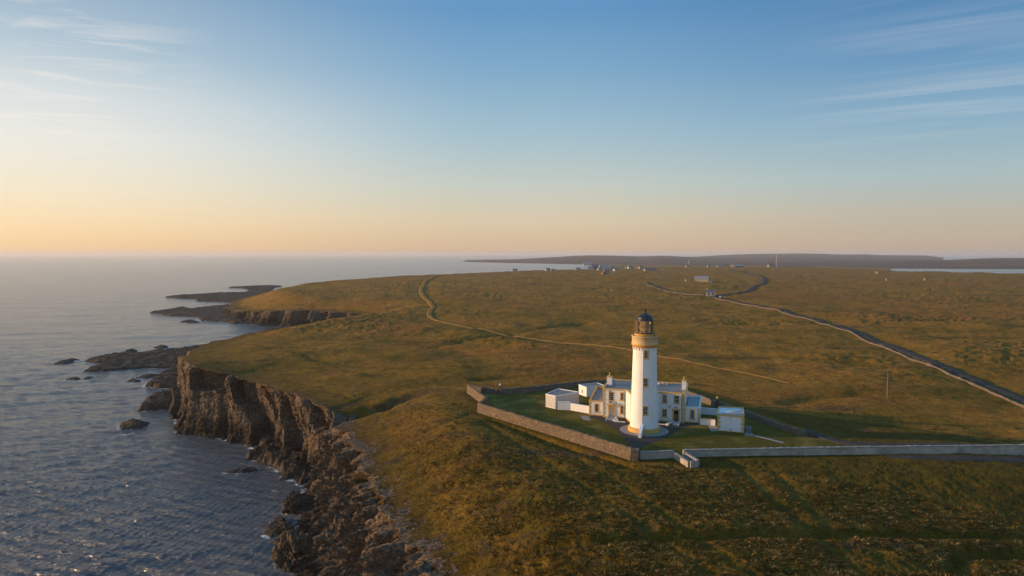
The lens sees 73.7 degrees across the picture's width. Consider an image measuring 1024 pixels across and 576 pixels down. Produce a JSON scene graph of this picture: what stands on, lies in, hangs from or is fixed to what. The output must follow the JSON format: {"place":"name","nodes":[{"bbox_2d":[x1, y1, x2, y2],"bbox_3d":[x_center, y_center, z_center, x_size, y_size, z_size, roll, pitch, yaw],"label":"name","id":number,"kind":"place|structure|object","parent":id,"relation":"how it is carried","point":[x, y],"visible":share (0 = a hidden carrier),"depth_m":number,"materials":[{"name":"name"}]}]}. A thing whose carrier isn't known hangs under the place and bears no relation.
{"place":"outdoors","nodes":[
{"label":"outdoors","id":0,"kind":"place"},
{"bbox_2d":[168,274,518,575],"bbox_3d":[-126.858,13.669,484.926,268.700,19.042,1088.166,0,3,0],"label":"cliff","id":1,"kind":"structure","parent":0,"point":[351,521],"depth_m":114.60,"materials":[{"name":"brown stone"}]},
{"bbox_2d":[0,255,1023,575],"bbox_3d":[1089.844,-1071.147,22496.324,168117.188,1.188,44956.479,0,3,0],"label":"sea","id":2,"kind":"structure","parent":0,"point":[88,487],"depth_m":175.69,"materials":[{"name":"liquid"}]},
{"bbox_2d":[54,358,78,363],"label":"sea rock","id":3,"kind":"object","parent":2,"relation":"in","point":[68,361],"visible":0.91,"depth_m":284.10,"materials":[{"name":"stone"}]},
{"bbox_2d":[66,377,80,379],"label":"sea rock","id":4,"kind":"object","parent":2,"relation":"in","point":[74,378],"visible":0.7,"depth_m":244.42,"materials":[{"name":"stone"}]},
{"bbox_2d":[126,378,140,381],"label":"sea rock","id":5,"kind":"object","parent":2,"relation":"in","point":[133,380],"visible":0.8,"depth_m":241.35,"materials":[{"name":"stone"}]},
{"bbox_2d":[119,418,149,429],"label":"sea rock","id":6,"kind":"object","parent":2,"relation":"in","point":[132,423],"visible":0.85,"depth_m":177.59,"materials":[{"name":"stone"}]},
{"bbox_2d":[83,345,199,371],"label":"rock shelf","id":7,"kind":"object","parent":2,"relation":"in","point":[131,358],"visible":0.73,"depth_m":284.36,"materials":[{"name":"stone"}]},
{"bbox_2d":[135,373,157,378],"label":"sea rock","id":8,"kind":"object","parent":2,"relation":"in","point":[147,376],"visible":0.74,"depth_m":250.19,"materials":[{"name":"stone"}]},
{"bbox_2d":[138,388,172,410],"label":"rock outcrop","id":9,"kind":"object","parent":2,"relation":"in","point":[161,400],"visible":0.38,"depth_m":199.71,"materials":[{"name":"stone"}]},
{"bbox_2d":[153,344,167,348],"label":"sea rock","id":10,"kind":"object","parent":2,"relation":"in","point":[161,346],"visible":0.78,"depth_m":327.10,"materials":[{"name":"stone"}]},
{"bbox_2d":[145,366,177,388],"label":"rock shelf","id":11,"kind":"object","parent":2,"relation":"in","point":[164,379],"visible":0.48,"depth_m":237.69,"materials":[{"name":"stone"}]},
{"bbox_2d":[175,419,186,434],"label":"rock shelf","id":12,"kind":"object","parent":2,"relation":"in","point":[181,428],"visible":0.05,"depth_m":171.47,"materials":[{"name":"brown stone"}]},
{"bbox_2d":[181,319,200,322],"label":"sea rock","id":13,"kind":"object","parent":2,"relation":"in","point":[189,321],"visible":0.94,"depth_m":452.75,"materials":[{"name":"grey stone"}]},
{"bbox_2d":[150,304,243,322],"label":"rock shelf","id":14,"kind":"object","parent":2,"relation":"in","point":[212,313],"visible":0.74,"depth_m":509.76,"materials":[{"name":"stone"}]},
{"bbox_2d":[166,285,274,302],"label":"rock shelf","id":15,"kind":"object","parent":2,"relation":"in","point":[227,297],"visible":0.82,"depth_m":717.05,"materials":[{"name":"grey stone"}]},
{"bbox_2d":[229,320,239,324],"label":"sea rock","id":16,"kind":"object","parent":2,"relation":"in","point":[234,322],"visible":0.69,"depth_m":443.72,"materials":[{"name":"stone"}]},
{"bbox_2d":[227,467,258,473],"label":"sea rock","id":17,"kind":"object","parent":2,"relation":"in","point":[245,469],"visible":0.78,"depth_m":140.80,"materials":[{"name":"stone"}]},
{"bbox_2d":[229,285,282,289],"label":"rock shelf","id":18,"kind":"object","parent":2,"relation":"in","point":[250,287],"visible":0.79,"depth_m":923.11,"materials":[{"name":"grey stone"}]},
{"bbox_2d":[263,522,279,537],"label":"sea rock","id":19,"kind":"object","parent":2,"relation":"in","point":[269,528],"visible":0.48,"depth_m":109.59,"materials":[{"name":"stone"}]},
{"bbox_2d":[245,434,309,484],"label":"boulder heap","id":20,"kind":"object","parent":2,"relation":"in","point":[265,451],"visible":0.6,"depth_m":145.05,"materials":[{"name":"brown stone"}]},
{"bbox_2d":[270,516,285,522],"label":"sea rock","id":21,"kind":"object","parent":2,"relation":"in","point":[278,519],"visible":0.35,"depth_m":114.04,"materials":[{"name":"brown stone"}]},
{"bbox_2d":[272,521,294,533],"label":"boulder","id":22,"kind":"object","parent":2,"relation":"in","point":[281,527],"visible":0.48,"depth_m":109.45,"materials":[{"name":"brown stone"}]},
{"bbox_2d":[281,490,302,513],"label":"boulder","id":23,"kind":"object","parent":2,"relation":"in","point":[291,502],"visible":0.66,"depth_m":118.90,"materials":[{"name":"brown stone"}]},
{"bbox_2d":[271,526,313,571],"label":"boulder","id":24,"kind":"object","parent":2,"relation":"in","point":[292,547],"visible":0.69,"depth_m":98.17,"materials":[{"name":"brown stone"}]},
{"bbox_2d":[0,0,1023,254],"label":"sky","id":25,"kind":"structure","parent":0,"point":[128,127],"materials":[{"name":"blue"}]},
{"bbox_2d":[581,416,589,419],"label":"path","id":26,"kind":"structure","parent":0,"point":[585,418],"depth_m":122.01,"materials":[{"name":"concrete"}]},
{"bbox_2d":[419,275,789,382],"bbox_3d":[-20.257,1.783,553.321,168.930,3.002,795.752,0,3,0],"label":"coast track","id":27,"kind":"structure","parent":0,"point":[429,302],"depth_m":246.62,"materials":[{"name":"brown soil"}]},
{"bbox_2d":[453,255,767,265],"bbox_3d":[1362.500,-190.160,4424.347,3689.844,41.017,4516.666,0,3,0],"label":"hills","id":28,"kind":"structure","parent":0,"point":[649,260],"depth_m":3734.75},
{"bbox_2d":[205,264,1023,575],"bbox_3d":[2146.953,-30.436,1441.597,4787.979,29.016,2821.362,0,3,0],"label":"ground","id":29,"kind":"structure","parent":0,"point":[393,346],"depth_m":160.36,"materials":[{"name":"green plant"}]},
{"bbox_2d":[471,385,497,393],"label":"stone wall","id":30,"kind":"structure","parent":29,"relation":"on","point":[487,390],"depth_m":143.83,"materials":[{"name":"grey stone"}]},
{"bbox_2d":[467,385,632,459],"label":"stone wall","id":31,"kind":"structure","parent":29,"relation":"on","point":[593,442],"depth_m":110.47,"materials":[{"name":"stone"}]},
{"bbox_2d":[500,379,717,406],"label":"stone wall","id":32,"kind":"structure","parent":29,"relation":"on","point":[709,401],"depth_m":145.71,"materials":[{"name":"grey stone"}]},
{"bbox_2d":[631,448,638,461],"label":"gatepost","id":33,"kind":"object","parent":29,"relation":"on","point":[635,454],"visible":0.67,"depth_m":96.60,"materials":[{"name":"stone"}]},
{"bbox_2d":[589,373,701,425],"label":"keepers house","id":34,"kind":"structure","parent":29,"relation":"on","point":[610,399],"depth_m":121.48,"materials":[{"name":"white paint"}]},
{"bbox_2d":[594,403,598,412],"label":"window","id":35,"kind":"structure","parent":34,"relation":"in","point":[596,406],"depth_m":123.88,"materials":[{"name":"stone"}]},
{"bbox_2d":[609,391,613,401],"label":"window","id":36,"kind":"structure","parent":34,"relation":"in","point":[611,394],"depth_m":122.11,"materials":[{"name":"glass"}]},
{"bbox_2d":[607,404,615,416],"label":"door","id":37,"kind":"structure","parent":34,"relation":"in","point":[611,408],"depth_m":122.20,"materials":[{"name":"paint"}]},
{"bbox_2d":[619,405,623,413],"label":"window","id":38,"kind":"structure","parent":34,"relation":"in","point":[621,407],"depth_m":121.63,"materials":[{"name":"paint"}]},
{"bbox_2d":[619,392,624,400],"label":"window","id":39,"kind":"structure","parent":34,"relation":"in","point":[621,393],"depth_m":121.51,"materials":[{"name":"paint"}]},
{"bbox_2d":[661,409,667,417],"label":"window","id":40,"kind":"structure","parent":34,"relation":"in","point":[664,411],"depth_m":119.37,"materials":[{"name":"glass"}]},
{"bbox_2d":[662,394,667,403],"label":"window","id":41,"kind":"structure","parent":34,"relation":"in","point":[664,397],"depth_m":119.25,"materials":[{"name":"glass"}]},
{"bbox_2d":[673,395,679,403],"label":"window","id":42,"kind":"structure","parent":34,"relation":"in","point":[676,400],"depth_m":118.61,"materials":[{"name":"glass"}]},
{"bbox_2d":[672,409,680,421],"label":"door","id":43,"kind":"structure","parent":34,"relation":"in","point":[675,412],"depth_m":118.75,"materials":[{"name":"wood"}]},
{"bbox_2d":[689,410,694,419],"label":"window","id":44,"kind":"structure","parent":34,"relation":"in","point":[692,412],"depth_m":118.67,"materials":[{"name":"glass"}]},
{"bbox_2d":[644,268,656,270],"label":"village house","id":45,"kind":"structure","parent":29,"relation":"on","point":[650,269],"depth_m":1181.15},
{"bbox_2d":[639,450,673,459],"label":"white wall","id":46,"kind":"structure","parent":29,"relation":"on","point":[659,454],"depth_m":97.80,"materials":[{"name":"concrete"}]},
{"bbox_2d":[644,282,699,294],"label":"roadside wall","id":47,"kind":"structure","parent":29,"relation":"on","point":[675,292],"depth_m":527.12,"materials":[{"name":"stone"}]},
{"bbox_2d":[673,452,689,467],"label":"gate wall","id":48,"kind":"structure","parent":29,"relation":"on","point":[681,459],"depth_m":95.60,"materials":[{"name":"concrete"}]},
{"bbox_2d":[683,452,698,460],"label":"gate wall","id":49,"kind":"structure","parent":29,"relation":"on","point":[688,456],"depth_m":96.68,"materials":[{"name":"paint"}]},
{"bbox_2d":[690,460,698,467],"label":"gate wall","id":50,"kind":"structure","parent":29,"relation":"on","point":[694,464],"depth_m":93.73,"materials":[{"name":"concrete"}]},
{"bbox_2d":[694,276,709,281],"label":"farm shed","id":51,"kind":"structure","parent":29,"relation":"on","point":[701,278],"depth_m":726.27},
{"bbox_2d":[700,418,714,425],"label":"yard wall","id":52,"kind":"structure","parent":29,"relation":"on","point":[706,421],"depth_m":116.89,"materials":[{"name":"white paint"}]},
{"bbox_2d":[701,407,717,415],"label":"yard wall","id":53,"kind":"structure","parent":29,"relation":"on","point":[709,411],"depth_m":124.40,"materials":[{"name":"white paint"}]},
{"bbox_2d":[706,288,715,295],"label":"cottage","id":54,"kind":"structure","parent":29,"relation":"on","point":[710,292],"depth_m":467.56,"materials":[{"name":"white paint"}]},
{"bbox_2d":[717,401,807,436],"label":"stone wall","id":55,"kind":"structure","parent":29,"relation":"on","point":[777,425],"depth_m":116.16,"materials":[{"name":"grey stone"}]},
{"bbox_2d":[683,444,1023,456],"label":"white wall","id":56,"kind":"structure","parent":29,"relation":"on","point":[1002,449],"depth_m":99.90,"materials":[{"name":"concrete"}]},
{"bbox_2d":[714,297,1023,407],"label":"roadside wall","id":57,"kind":"structure","parent":29,"relation":"on","point":[976,385],"depth_m":186.40,"materials":[{"name":"stone"}]},
{"bbox_2d":[885,370,890,397],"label":"telegraph pole","id":58,"kind":"object","parent":29,"relation":"on","point":[888,372],"visible":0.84,"depth_m":137.84,"materials":[{"name":"brown wood"}]},
{"bbox_2d":[805,428,987,445],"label":"drive","id":59,"kind":"structure","parent":29,"relation":"on","point":[830,439],"depth_m":105.24,"materials":[{"name":"grey concrete"}]},
{"bbox_2d":[589,415,699,450],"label":"path","id":60,"kind":"structure","parent":0,"point":[633,441],"depth_m":112.74,"materials":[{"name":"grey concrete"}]},
{"bbox_2d":[620,425,668,436],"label":"paving","id":61,"kind":"structure","parent":0,"point":[624,429],"depth_m":112.01,"materials":[{"name":"concrete"}]},
{"bbox_2d":[628,305,659,437],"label":"lighthouse","id":62,"kind":"object","parent":61,"relation":"on","point":[644,408],"visible":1,"depth_m":111.36,"materials":[{"name":"white paint"}]},
{"bbox_2d":[642,378,648,386],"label":"window","id":63,"kind":"structure","parent":62,"relation":"in","point":[645,380],"depth_m":111.04,"materials":[{"name":"glass"}]},
{"bbox_2d":[642,406,648,415],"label":"window","id":64,"kind":"structure","parent":62,"relation":"in","point":[645,408],"depth_m":111.12,"materials":[{"name":"glass"}]},
{"bbox_2d":[643,350,649,358],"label":"window","id":65,"kind":"structure","parent":62,"relation":"in","point":[646,353],"depth_m":110.93,"materials":[{"name":"glass"}]},
{"bbox_2d":[482,387,843,457],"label":"lawn","id":66,"kind":"structure","parent":0,"point":[530,404],"depth_m":112.78,"materials":[{"name":"green plant"}]},
{"bbox_2d":[545,388,578,408],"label":"outbuilding","id":67,"kind":"structure","parent":66,"relation":"on","point":[553,397],"depth_m":130.85,"materials":[{"name":"white paint"}]},
{"bbox_2d":[558,401,569,409],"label":"yard wall","id":68,"kind":"structure","parent":66,"relation":"on","point":[563,405],"depth_m":128.32,"materials":[{"name":"white paint"}]},
{"bbox_2d":[570,403,588,413],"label":"yard wall","id":69,"kind":"structure","parent":66,"relation":"on","point":[579,408],"depth_m":126.74,"materials":[{"name":"white paint"}]},
{"bbox_2d":[579,382,603,396],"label":"shed","id":70,"kind":"structure","parent":66,"relation":"on","point":[587,390],"depth_m":141.16,"materials":[{"name":"white paint"}]},
{"bbox_2d":[717,406,744,432],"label":"outbuilding","id":71,"kind":"structure","parent":66,"relation":"on","point":[730,419],"depth_m":112.80,"materials":[{"name":"white paint"}]},
{"bbox_2d":[745,426,751,433],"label":"oil tank","id":72,"kind":"object","parent":66,"relation":"on","point":[748,430],"visible":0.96,"depth_m":111.41,"materials":[{"name":"grey plastic"}]},
{"bbox_2d":[708,425,716,430],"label":"path","id":73,"kind":"structure","parent":0,"point":[712,428],"depth_m":114.66,"materials":[{"name":"concrete"}]},
{"bbox_2d":[715,269,766,295],"bbox_3d":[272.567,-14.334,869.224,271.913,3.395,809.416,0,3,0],"label":"road","id":74,"kind":"structure","parent":0,"point":[755,286],"depth_m":602.99,"materials":[{"name":"grey asphalt"}]},
{"bbox_2d":[754,435,784,442],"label":"path","id":75,"kind":"structure","parent":0,"point":[769,439],"depth_m":107.85,"materials":[{"name":"concrete"}]},
{"bbox_2d":[699,253,943,261],"bbox_3d":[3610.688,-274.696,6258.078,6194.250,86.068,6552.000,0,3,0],"label":"hills","id":76,"kind":"structure","parent":0,"point":[799,257],"depth_m":5121.70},
{"bbox_2d":[645,282,1023,403],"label":"road","id":77,"kind":"structure","parent":0,"point":[1000,390],"depth_m":196.65,"materials":[{"name":"grey asphalt"}]},
{"bbox_2d":[768,258,1023,268],"bbox_3d":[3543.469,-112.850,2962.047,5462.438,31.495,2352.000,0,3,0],"label":"hills","id":78,"kind":"structure","parent":0,"point":[1000,263],"depth_m":2600.45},
{"bbox_2d":[884,455,1023,462],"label":"road","id":79,"kind":"structure","parent":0,"point":[1014,459],"depth_m":97.80,"materials":[{"name":"grey asphalt"}]}
]}

